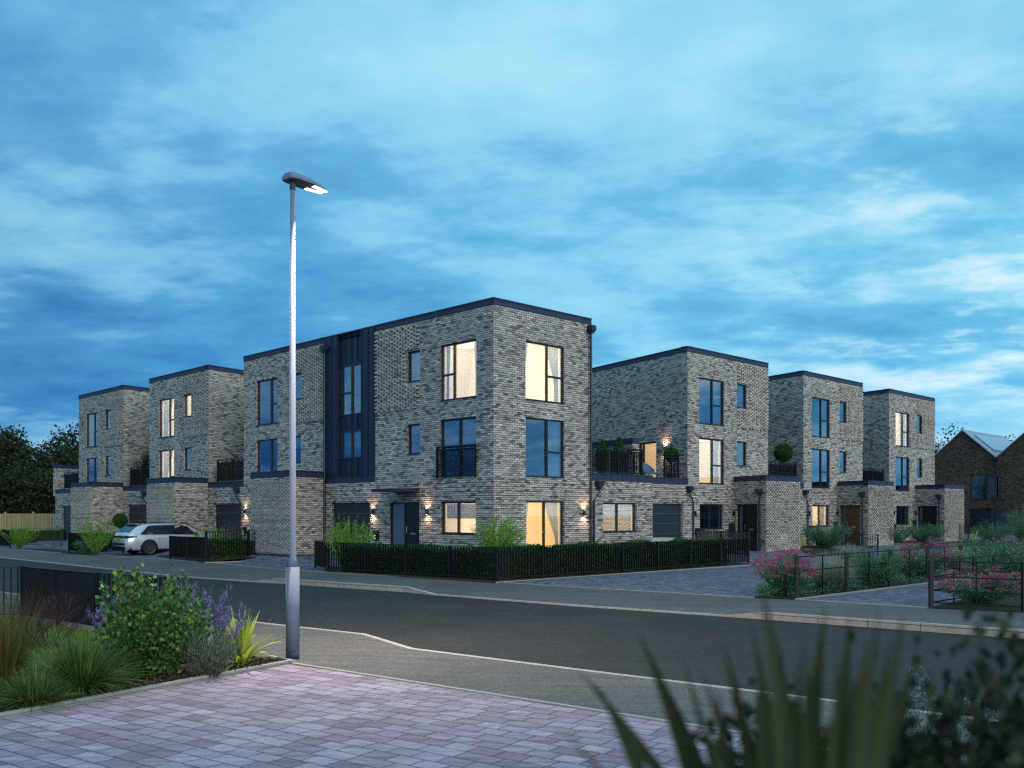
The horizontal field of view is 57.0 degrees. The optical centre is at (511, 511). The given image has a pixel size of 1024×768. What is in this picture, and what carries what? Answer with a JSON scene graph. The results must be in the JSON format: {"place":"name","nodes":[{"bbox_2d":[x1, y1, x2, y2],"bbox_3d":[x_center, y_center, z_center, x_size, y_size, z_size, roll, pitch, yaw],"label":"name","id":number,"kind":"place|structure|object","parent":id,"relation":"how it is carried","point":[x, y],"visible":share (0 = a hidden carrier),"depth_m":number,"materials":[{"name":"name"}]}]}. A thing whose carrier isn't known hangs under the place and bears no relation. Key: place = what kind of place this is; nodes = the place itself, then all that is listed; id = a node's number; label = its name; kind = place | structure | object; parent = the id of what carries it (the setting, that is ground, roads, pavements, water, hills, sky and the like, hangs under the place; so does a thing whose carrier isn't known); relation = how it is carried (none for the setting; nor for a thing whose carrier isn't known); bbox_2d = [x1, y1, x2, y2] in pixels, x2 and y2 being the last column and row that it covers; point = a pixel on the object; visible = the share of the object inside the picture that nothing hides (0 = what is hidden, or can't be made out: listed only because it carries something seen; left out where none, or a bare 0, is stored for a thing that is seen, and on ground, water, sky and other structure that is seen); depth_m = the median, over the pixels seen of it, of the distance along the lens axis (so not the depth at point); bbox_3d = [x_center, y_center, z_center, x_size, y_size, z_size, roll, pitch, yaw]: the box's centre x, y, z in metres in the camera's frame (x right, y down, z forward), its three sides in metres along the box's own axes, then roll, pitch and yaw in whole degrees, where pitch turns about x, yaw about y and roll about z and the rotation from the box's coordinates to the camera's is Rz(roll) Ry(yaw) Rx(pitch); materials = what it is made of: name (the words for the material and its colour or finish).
{"place":"outdoors","nodes":[
{"label":"outdoors","id":0,"kind":"place"},
{"bbox_2d":[0,469,55,513],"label":"tree","id":1,"kind":"object","parent":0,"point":[40,494],"visible":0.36,"depth_m":72.97,"materials":[{"name":"green plant"}]},
{"bbox_2d":[32,549,91,554],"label":"garden bed","id":2,"kind":"object","parent":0,"point":[61,551],"visible":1,"depth_m":46.93,"materials":[{"name":"green plant"}]},
{"bbox_2d":[74,516,117,554],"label":"feathery shrub","id":3,"kind":"object","parent":2,"relation":"on","point":[95,549],"visible":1,"depth_m":43.15,"materials":[{"name":"green plant"}]},
{"bbox_2d":[0,617,210,670],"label":"lawn grass","id":4,"kind":"structure","parent":0,"point":[48,650],"depth_m":14.10,"materials":[{"name":"green plant"}]},
{"bbox_2d":[0,577,83,646],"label":"twiggy plant","id":5,"kind":"object","parent":4,"relation":"on","point":[17,610],"visible":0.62,"depth_m":13.68,"materials":[{"name":"brown plant"}]},
{"bbox_2d":[2,587,95,648],"bbox_3d":[-6.592,1.508,13.326,1.538,0.989,1.250,0,0,0],"label":"twiggy plant","id":6,"kind":"object","parent":4,"relation":"on","point":[59,620],"visible":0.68,"depth_m":13.45,"materials":[{"name":"plant"}]},
{"bbox_2d":[1,566,177,630],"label":"garden railing","id":7,"kind":"object","parent":4,"relation":"on","point":[87,585],"visible":0.61,"depth_m":16.33,"materials":[{"name":"black metal"}]},
{"bbox_2d":[3,617,262,675],"bbox_3d":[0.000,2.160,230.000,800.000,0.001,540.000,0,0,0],"label":"ground","id":8,"kind":"structure","parent":0,"point":[130,663],"depth_m":13.48,"materials":[{"name":"brown soil"}]},
{"bbox_2d":[1,592,993,720],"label":"kerb","id":9,"kind":"structure","parent":8,"relation":"on","point":[584,670],"depth_m":12.72,"materials":[{"name":"grey concrete"}]},
{"bbox_2d":[0,557,1023,638],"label":"kerb","id":10,"kind":"structure","parent":8,"relation":"on","point":[906,625],"depth_m":18.38,"materials":[{"name":"concrete"}]},
{"bbox_2d":[0,656,291,716],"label":"garden bed","id":11,"kind":"object","parent":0,"point":[165,680],"visible":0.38,"depth_m":10.94,"materials":[{"name":"brown wood"}]},
{"bbox_2d":[0,582,76,692],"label":"red tipped grass","id":12,"kind":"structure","parent":11,"relation":"on","point":[8,661],"depth_m":10.34,"materials":[{"name":"plant"}]},
{"bbox_2d":[0,659,92,717],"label":"grass tussock","id":13,"kind":"object","parent":11,"relation":"on","point":[33,692],"depth_m":9.56,"materials":[{"name":"green plant"}]},
{"bbox_2d":[1,621,173,707],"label":"grass tussock","id":14,"kind":"object","parent":11,"relation":"on","point":[89,670],"depth_m":10.22,"materials":[{"name":"green plant"}]},
{"bbox_2d":[91,563,216,678],"bbox_3d":[-4.291,1.337,11.365,1.432,1.452,1.454,0,0,0],"label":"round leaved shrub","id":15,"kind":"object","parent":11,"relation":"on","point":[147,637],"visible":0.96,"depth_m":11.13,"materials":[{"name":"green plant"}]},
{"bbox_2d":[175,627,242,677],"bbox_3d":[-3.669,1.669,11.326,0.867,0.672,0.890,0,0,0],"label":"grey santolina","id":16,"kind":"object","parent":11,"relation":"on","point":[216,667],"visible":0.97,"depth_m":11.28,"materials":[{"name":"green plant"}]},
{"bbox_2d":[185,584,254,666],"bbox_3d":[-3.693,1.451,11.891,0.759,1.082,0.815,0,0,0],"label":"purple salvia","id":17,"kind":"object","parent":11,"relation":"on","point":[219,614],"visible":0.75,"depth_m":11.80,"materials":[{"name":"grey plant"}]},
{"bbox_2d":[204,608,286,670],"bbox_3d":[-3.677,1.653,12.242,1.526,0.888,1.562,0,0,0],"label":"striped flax","id":18,"kind":"object","parent":11,"relation":"on","point":[245,651],"visible":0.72,"depth_m":12.11,"materials":[{"name":"green plant"}]},
{"bbox_2d":[0,664,754,767],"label":"paved court","id":19,"kind":"object","parent":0,"point":[290,716],"visible":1,"depth_m":8.62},
{"bbox_2d":[0,659,292,718],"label":"kerb","id":20,"kind":"structure","parent":19,"relation":"on","point":[128,691],"depth_m":10.43,"materials":[{"name":"grey concrete"}]},
{"bbox_2d":[290,662,753,735],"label":"kerb","id":21,"kind":"structure","parent":19,"relation":"on","point":[528,699],"depth_m":10.18,"materials":[{"name":"grey concrete"}]},
{"bbox_2d":[0,558,1023,719],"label":"road","id":22,"kind":"structure","parent":0,"point":[599,639],"depth_m":16.14,"materials":[{"name":"grey asphalt"}]},
{"bbox_2d":[0,593,1023,764],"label":"footpath","id":23,"kind":"structure","parent":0,"point":[373,656],"depth_m":11.65,"materials":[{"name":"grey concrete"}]},
{"bbox_2d":[282,171,326,659],"bbox_3d":[-2.843,-1.285,13.020,0.290,6.610,0.710,0,0,35],"label":"street lamp","id":24,"kind":"object","parent":23,"relation":"on","point":[294,180],"visible":0.94,"depth_m":12.78,"materials":[{"name":"grey metal"}]},
{"bbox_2d":[0,549,1023,628],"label":"footpath","id":25,"kind":"structure","parent":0,"point":[713,604],"depth_m":23.12,"materials":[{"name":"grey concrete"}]},
{"bbox_2d":[0,533,1023,606],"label":"driveway","id":26,"kind":"structure","parent":0,"point":[743,581],"depth_m":27.83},
{"bbox_2d":[0,424,30,475],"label":"tree","id":27,"kind":"object","parent":26,"relation":"on","point":[10,446],"visible":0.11,"depth_m":84.35,"materials":[{"name":"green plant"}]},
{"bbox_2d":[0,425,32,475],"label":"tree","id":28,"kind":"object","parent":26,"relation":"on","point":[3,459],"visible":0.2,"depth_m":83.60,"materials":[{"name":"green plant"}]},
{"bbox_2d":[0,461,54,513],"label":"tree","id":29,"kind":"object","parent":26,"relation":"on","point":[10,483],"visible":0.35,"depth_m":74.27,"materials":[{"name":"green plant"}]},
{"bbox_2d":[0,512,55,530],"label":"timber fence","id":30,"kind":"object","parent":26,"relation":"on","point":[37,520],"visible":0.38,"depth_m":65.98,"materials":[{"name":"beige wood"}]},
{"bbox_2d":[1,441,58,505],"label":"tree","id":31,"kind":"object","parent":26,"relation":"on","point":[30,465],"visible":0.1,"depth_m":79.07,"materials":[{"name":"green plant"}]},
{"bbox_2d":[2,529,67,543],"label":"clipped hedge","id":32,"kind":"object","parent":26,"relation":"on","point":[42,536],"visible":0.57,"depth_m":57.01,"materials":[{"name":"green plant"}]},
{"bbox_2d":[32,433,78,469],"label":"tree","id":33,"kind":"object","parent":26,"relation":"on","point":[65,459],"visible":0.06,"depth_m":83.31,"materials":[{"name":"green plant"}]},
{"bbox_2d":[39,422,78,463],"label":"tree","id":34,"kind":"object","parent":26,"relation":"on","point":[65,439],"visible":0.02,"depth_m":88.47,"materials":[{"name":"green plant"}]},
{"bbox_2d":[53,385,149,538],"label":"terraced house","id":35,"kind":"structure","parent":26,"relation":"on","point":[114,428],"depth_m":54.10,"materials":[{"name":"grey brick"}]},
{"bbox_2d":[112,522,211,554],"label":"parked car","id":36,"kind":"object","parent":26,"relation":"on","point":[148,538],"visible":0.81,"depth_m":43.38,"materials":[{"name":"silver metal"}]},
{"bbox_2d":[123,365,243,531],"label":"terraced house","id":37,"kind":"structure","parent":26,"relation":"on","point":[196,423],"depth_m":46.96,"materials":[{"name":"grey brick"}]},
{"bbox_2d":[159,398,173,437],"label":"window","id":38,"kind":"structure","parent":37,"relation":"in","point":[166,405],"depth_m":49.35,"materials":[{"name":"clear glass"}]},
{"bbox_2d":[160,449,173,477],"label":"window","id":39,"kind":"structure","parent":37,"relation":"in","point":[166,456],"depth_m":49.35,"materials":[{"name":"clear glass"}]},
{"bbox_2d":[160,554,251,561],"bbox_3d":[-13.063,1.863,41.294,3.881,0.250,8.700,0,0,-33],"label":"garden bed","id":40,"kind":"object","parent":26,"relation":"on","point":[197,560],"visible":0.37,"depth_m":38.17,"materials":[{"name":"brown soil"}]},
{"bbox_2d":[207,537,254,561],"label":"clipped hedge","id":41,"kind":"object","parent":40,"relation":"on","point":[211,556],"visible":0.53,"depth_m":38.10,"materials":[{"name":"green plant"}]},
{"bbox_2d":[169,530,256,561],"bbox_3d":[-11.878,1.383,39.755,3.852,1.234,3.388,0,0,-44],"label":"garden railing","id":42,"kind":"object","parent":26,"relation":"on","point":[187,547],"visible":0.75,"depth_m":38.24,"materials":[{"name":"black metal"}]},
{"bbox_2d":[208,337,325,556],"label":"terraced house","id":43,"kind":"structure","parent":26,"relation":"on","point":[257,498],"depth_m":40.13,"materials":[{"name":"grey brick"}]},
{"bbox_2d":[216,504,241,538],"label":"garage door","id":44,"kind":"structure","parent":43,"relation":"in","point":[227,515],"depth_m":44.70,"materials":[{"name":"metal"}]},
{"bbox_2d":[256,378,276,425],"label":"window","id":45,"kind":"structure","parent":43,"relation":"in","point":[267,389],"depth_m":42.10,"materials":[{"name":"clear glass"}]},
{"bbox_2d":[258,438,276,471],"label":"window","id":46,"kind":"structure","parent":43,"relation":"in","point":[267,449],"depth_m":42.10,"materials":[{"name":"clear glass"}]},
{"bbox_2d":[320,297,652,554],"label":"corner house","id":47,"kind":"structure","parent":26,"relation":"on","point":[447,427],"depth_m":34.24,"materials":[{"name":"grey brick"}]},
{"bbox_2d":[340,363,360,415],"bbox_3d":[-6.353,-4.840,37.452,0.085,2.000,1.610,0,0,-44],"label":"window","id":48,"kind":"structure","parent":47,"relation":"in","point":[350,375],"depth_m":37.58,"materials":[{"name":"clear glass"}]},
{"bbox_2d":[340,430,360,459],"bbox_3d":[-6.353,-2.660,37.452,0.085,1.120,1.610,0,0,-44],"label":"window","id":49,"kind":"structure","parent":47,"relation":"in","point":[350,441],"depth_m":37.58,"materials":[{"name":"clear glass"}]},
{"bbox_2d":[334,503,370,553],"bbox_3d":[-6.302,0.708,37.404,0.040,2.108,2.610,0,0,-44],"label":"garage door","id":50,"kind":"structure","parent":47,"relation":"in","point":[345,510],"depth_m":37.40,"materials":[{"name":"metal"}]},
{"bbox_2d":[391,502,419,545],"bbox_3d":[-3.928,0.705,34.921,0.115,2.110,1.800,0,0,-44],"label":"front door","id":51,"kind":"structure","parent":47,"relation":"in","point":[405,517],"depth_m":34.92,"materials":[{"name":"grey glass"}]},
{"bbox_2d":[440,339,475,400],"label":"window","id":52,"kind":"structure","parent":47,"relation":"in","point":[458,359],"depth_m":32.94,"materials":[{"name":"yellow glass"}]},
{"bbox_2d":[440,501,475,534],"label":"window","id":53,"kind":"structure","parent":47,"relation":"in","point":[458,516],"depth_m":33.07,"materials":[{"name":"clear glass"}]},
{"bbox_2d":[442,417,475,476],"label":"window","id":54,"kind":"structure","parent":47,"relation":"in","point":[461,431],"depth_m":32.99,"materials":[{"name":"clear glass"}]},
{"bbox_2d":[526,501,562,546],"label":"window","id":55,"kind":"structure","parent":47,"relation":"in","point":[542,517],"depth_m":34.37,"materials":[{"name":"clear glass"}]},
{"bbox_2d":[526,341,564,403],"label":"window","id":56,"kind":"structure","parent":47,"relation":"in","point":[544,362],"depth_m":34.37,"materials":[{"name":"yellow glass"}]},
{"bbox_2d":[526,417,564,477],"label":"window","id":57,"kind":"structure","parent":47,"relation":"in","point":[544,437],"depth_m":34.12,"materials":[{"name":"blue glass"}]},
{"bbox_2d":[602,503,636,532],"bbox_3d":[4.094,0.230,36.148,2.050,1.140,0.155,0,0,-45],"label":"window","id":58,"kind":"structure","parent":47,"relation":"in","point":[617,517],"depth_m":36.24,"materials":[{"name":"clear glass"}]},
{"bbox_2d":[10,549,1021,611],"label":"kerb","id":59,"kind":"structure","parent":26,"relation":"on","point":[566,586],"depth_m":24.07,"materials":[{"name":"grey concrete"}]},
{"bbox_2d":[325,559,749,582],"bbox_3d":[1.715,1.863,32.884,15.874,0.250,10.591,0,0,-22],"label":"garden bed","id":60,"kind":"object","parent":26,"relation":"on","point":[465,579],"visible":0.23,"depth_m":29.66,"materials":[{"name":"brown soil"}]},
{"bbox_2d":[320,515,377,563],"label":"feathery shrub","id":61,"kind":"object","parent":60,"relation":"on","point":[344,539],"visible":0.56,"depth_m":31.42,"materials":[{"name":"green plant"}]},
{"bbox_2d":[342,541,512,579],"bbox_3d":[-2.846,1.512,29.512,6.963,1.114,0.837,0,0,39],"label":"clipped hedge","id":62,"kind":"object","parent":60,"relation":"on","point":[487,546],"visible":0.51,"depth_m":28.79,"materials":[{"name":"green plant"}]},
{"bbox_2d":[470,511,527,546],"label":"feathery shrub","id":63,"kind":"object","parent":60,"relation":"on","point":[499,539],"visible":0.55,"depth_m":28.78,"materials":[{"name":"green plant"}]},
{"bbox_2d":[314,530,749,580],"bbox_3d":[2.134,1.383,32.678,16.191,1.234,8.588,0,0,-24],"label":"garden railing","id":64,"kind":"object","parent":60,"relation":"on","point":[685,553],"visible":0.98,"depth_m":30.32,"materials":[{"name":"black metal"}]},
{"bbox_2d":[500,537,729,578],"bbox_3d":[3.825,1.459,31.637,11.426,1.148,0.834,0,0,-44],"label":"clipped hedge","id":65,"kind":"object","parent":60,"relation":"on","point":[592,543],"visible":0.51,"depth_m":30.11,"materials":[{"name":"green plant"}]},
{"bbox_2d":[592,346,800,551],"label":"terraced house","id":66,"kind":"structure","parent":26,"relation":"on","point":[704,412],"depth_m":42.49,"materials":[{"name":"grey brick"}]},
{"bbox_2d":[652,503,680,537],"bbox_3d":[6.471,0.713,39.731,2.140,2.098,0.040,0,0,-45],"label":"garage door","id":67,"kind":"structure","parent":66,"relation":"in","point":[670,514],"depth_m":39.80,"materials":[{"name":"metal"}]},
{"bbox_2d":[699,504,723,529],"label":"window","id":68,"kind":"structure","parent":66,"relation":"in","point":[710,516],"depth_m":42.08,"materials":[{"name":"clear glass"}]},
{"bbox_2d":[699,377,724,425],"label":"window","id":69,"kind":"structure","parent":66,"relation":"in","point":[710,391],"depth_m":42.08,"materials":[{"name":"clear glass"}]},
{"bbox_2d":[699,438,724,484],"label":"window","id":70,"kind":"structure","parent":66,"relation":"in","point":[710,450],"depth_m":42.08,"materials":[{"name":"clear glass"}]},
{"bbox_2d":[738,504,756,550],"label":"front door","id":71,"kind":"structure","parent":66,"relation":"in","point":[747,513],"depth_m":42.56,"materials":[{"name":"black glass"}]},
{"bbox_2d":[768,370,893,545],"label":"terraced house","id":72,"kind":"structure","parent":26,"relation":"on","point":[815,420],"depth_m":49.31,"materials":[{"name":"grey brick"}]},
{"bbox_2d":[812,397,828,437],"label":"window","id":73,"kind":"structure","parent":72,"relation":"in","point":[820,407],"depth_m":49.13,"materials":[{"name":"clear glass"}]},
{"bbox_2d":[812,449,828,487],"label":"window","id":74,"kind":"structure","parent":72,"relation":"in","point":[820,458],"depth_m":49.13,"materials":[{"name":"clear glass"}]},
{"bbox_2d":[841,505,859,544],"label":"front door","id":75,"kind":"structure","parent":72,"relation":"in","point":[850,514],"depth_m":49.60,"materials":[{"name":"brown wood"}]},
{"bbox_2d":[799,544,874,555],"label":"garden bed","id":76,"kind":"object","parent":26,"relation":"on","point":[817,550],"visible":0.22,"depth_m":44.54,"materials":[{"name":"green plant"}]},
{"bbox_2d":[802,520,853,547],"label":"leafy shrub","id":77,"kind":"object","parent":76,"relation":"on","point":[824,540],"visible":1,"depth_m":45.27,"materials":[{"name":"green plant"}]},
{"bbox_2d":[755,553,978,598],"bbox_3d":[17.267,1.988,36.103,6.345,0.001,36.759,0,0,33],"label":"garden bed","id":78,"kind":"object","parent":26,"relation":"on","point":[774,595],"visible":0.14,"depth_m":24.67,"materials":[{"name":"brown soil"}]},
{"bbox_2d":[747,547,818,595],"bbox_3d":[6.378,1.421,22.195,1.645,1.184,1.610,0,0,17],"label":"pink flowering shrub","id":79,"kind":"object","parent":78,"relation":"on","point":[777,577],"visible":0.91,"depth_m":22.02,"materials":[{"name":"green plant"}]},
{"bbox_2d":[806,549,861,590],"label":"shrub","id":80,"kind":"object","parent":78,"relation":"on","point":[832,574],"depth_m":23.58,"materials":[{"name":"green plant"}]},
{"bbox_2d":[843,542,907,586],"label":"leafy shrub","id":81,"kind":"object","parent":78,"relation":"on","point":[893,566],"visible":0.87,"depth_m":24.85,"materials":[{"name":"green plant"}]},
{"bbox_2d":[756,552,1005,596],"bbox_3d":[16.997,1.838,35.727,6.147,0.441,35.375,0,0,33],"label":"ground cover","id":82,"kind":"object","parent":78,"relation":"on","point":[766,586],"visible":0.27,"depth_m":24.54,"materials":[{"name":"green plant"}]},
{"bbox_2d":[794,541,1023,598],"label":"estate railing","id":83,"kind":"object","parent":78,"relation":"on","point":[846,578],"visible":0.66,"depth_m":23.97,"materials":[{"name":"black metal"}]},
{"bbox_2d":[890,536,961,577],"bbox_3d":[12.418,1.367,28.219,2.148,1.275,1.947,0,0,0],"label":"pink flowering shrub","id":84,"kind":"object","parent":78,"relation":"on","point":[917,565],"visible":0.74,"depth_m":28.04,"materials":[{"name":"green plant"}]},
{"bbox_2d":[863,388,964,541],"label":"terraced house","id":85,"kind":"structure","parent":26,"relation":"on","point":[899,439],"depth_m":56.28,"materials":[{"name":"grey brick"}]},
{"bbox_2d":[896,412,908,446],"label":"window","id":86,"kind":"structure","parent":85,"relation":"in","point":[902,419],"depth_m":56.19,"materials":[{"name":"white glass"}]},
{"bbox_2d":[896,457,908,490],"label":"window","id":87,"kind":"structure","parent":85,"relation":"in","point":[902,463],"depth_m":56.19,"materials":[{"name":"blue glass"}]},
{"bbox_2d":[918,506,936,540],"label":"front door","id":88,"kind":"structure","parent":85,"relation":"in","point":[926,514],"depth_m":56.76,"materials":[{"name":"black glass"}]},
{"bbox_2d":[893,536,1023,548],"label":"garden bed","id":89,"kind":"object","parent":26,"relation":"on","point":[944,543],"visible":0.18,"depth_m":54.85,"materials":[{"name":"green plant"}]},
{"bbox_2d":[901,521,950,543],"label":"leafy shrub","id":90,"kind":"object","parent":89,"relation":"on","point":[921,538],"visible":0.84,"depth_m":52.51,"materials":[{"name":"green plant"}]},
{"bbox_2d":[970,521,1018,541],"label":"leafy shrub","id":91,"kind":"object","parent":89,"relation":"on","point":[987,533],"visible":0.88,"depth_m":57.96,"materials":[{"name":"green plant"}]},
{"bbox_2d":[935,430,1011,533],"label":"gabled house","id":92,"kind":"structure","parent":26,"relation":"on","point":[967,459],"depth_m":75.61,"materials":[{"name":"brown brick"}]},
{"bbox_2d":[971,474,995,498],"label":"window","id":93,"kind":"structure","parent":92,"relation":"in","point":[978,481],"depth_m":75.45,"materials":[{"name":"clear glass"}]},
{"bbox_2d":[986,432,1023,533],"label":"gabled house","id":94,"kind":"structure","parent":26,"relation":"on","point":[1010,466],"depth_m":73.39,"materials":[{"name":"brown brick"}]},
{"bbox_2d":[0,0,1023,460],"label":"sky","id":95,"kind":"structure","parent":0,"point":[835,188],"materials":[{"name":"blue"}]},
{"bbox_2d":[927,594,1022,611],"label":"garden bed","id":96,"kind":"object","parent":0,"point":[1015,601],"visible":0.4,"depth_m":19.94,"materials":[{"name":"brown soil"}]},
{"bbox_2d":[926,565,1020,603],"bbox_3d":[9.926,1.581,20.095,2.135,0.887,2.104,0,0,0],"label":"pink flowering shrub","id":97,"kind":"object","parent":96,"relation":"on","point":[993,586],"visible":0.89,"depth_m":19.82,"materials":[{"name":"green plant"}]},
{"bbox_2d":[928,553,1023,611],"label":"estate railing","id":98,"kind":"object","parent":96,"relation":"on","point":[931,589],"visible":0.8,"depth_m":19.69,"materials":[{"name":"black metal"}]},
{"bbox_2d":[957,537,1023,590],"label":"leafy shrub","id":99,"kind":"object","parent":96,"relation":"on","point":[1017,559],"visible":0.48,"depth_m":23.20,"materials":[{"name":"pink plant"}]},
{"label":"garden bed","id":100,"kind":"structure","parent":0,"visible":0},
{"bbox_2d":[558,584,916,767],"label":"broad leaved flax","id":101,"kind":"object","parent":100,"relation":"on","point":[864,733],"visible":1,"depth_m":1.32,"materials":[{"name":"green plant"}]},
{"bbox_2d":[675,602,1023,767],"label":"dark leafy shrub","id":102,"kind":"object","parent":100,"relation":"on","point":[983,671],"visible":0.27,"depth_m":1.49,"materials":[{"name":"green plant"}]},
{"bbox_2d":[723,629,1019,767],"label":"dark leafy shrub","id":103,"kind":"object","parent":100,"relation":"on","point":[918,741],"visible":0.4,"depth_m":1.60,"materials":[{"name":"green plant"}]},
{"bbox_2d":[901,653,976,758],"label":"white flower spikes","id":104,"kind":"object","parent":100,"relation":"on","point":[914,692],"visible":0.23,"depth_m":6.65,"materials":[{"name":"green plant"}]},
{"bbox_2d":[910,606,1023,767],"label":"dark leafy shrub","id":105,"kind":"object","parent":100,"relation":"on","point":[981,754],"visible":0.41,"depth_m":1.78,"materials":[{"name":"green plant"}]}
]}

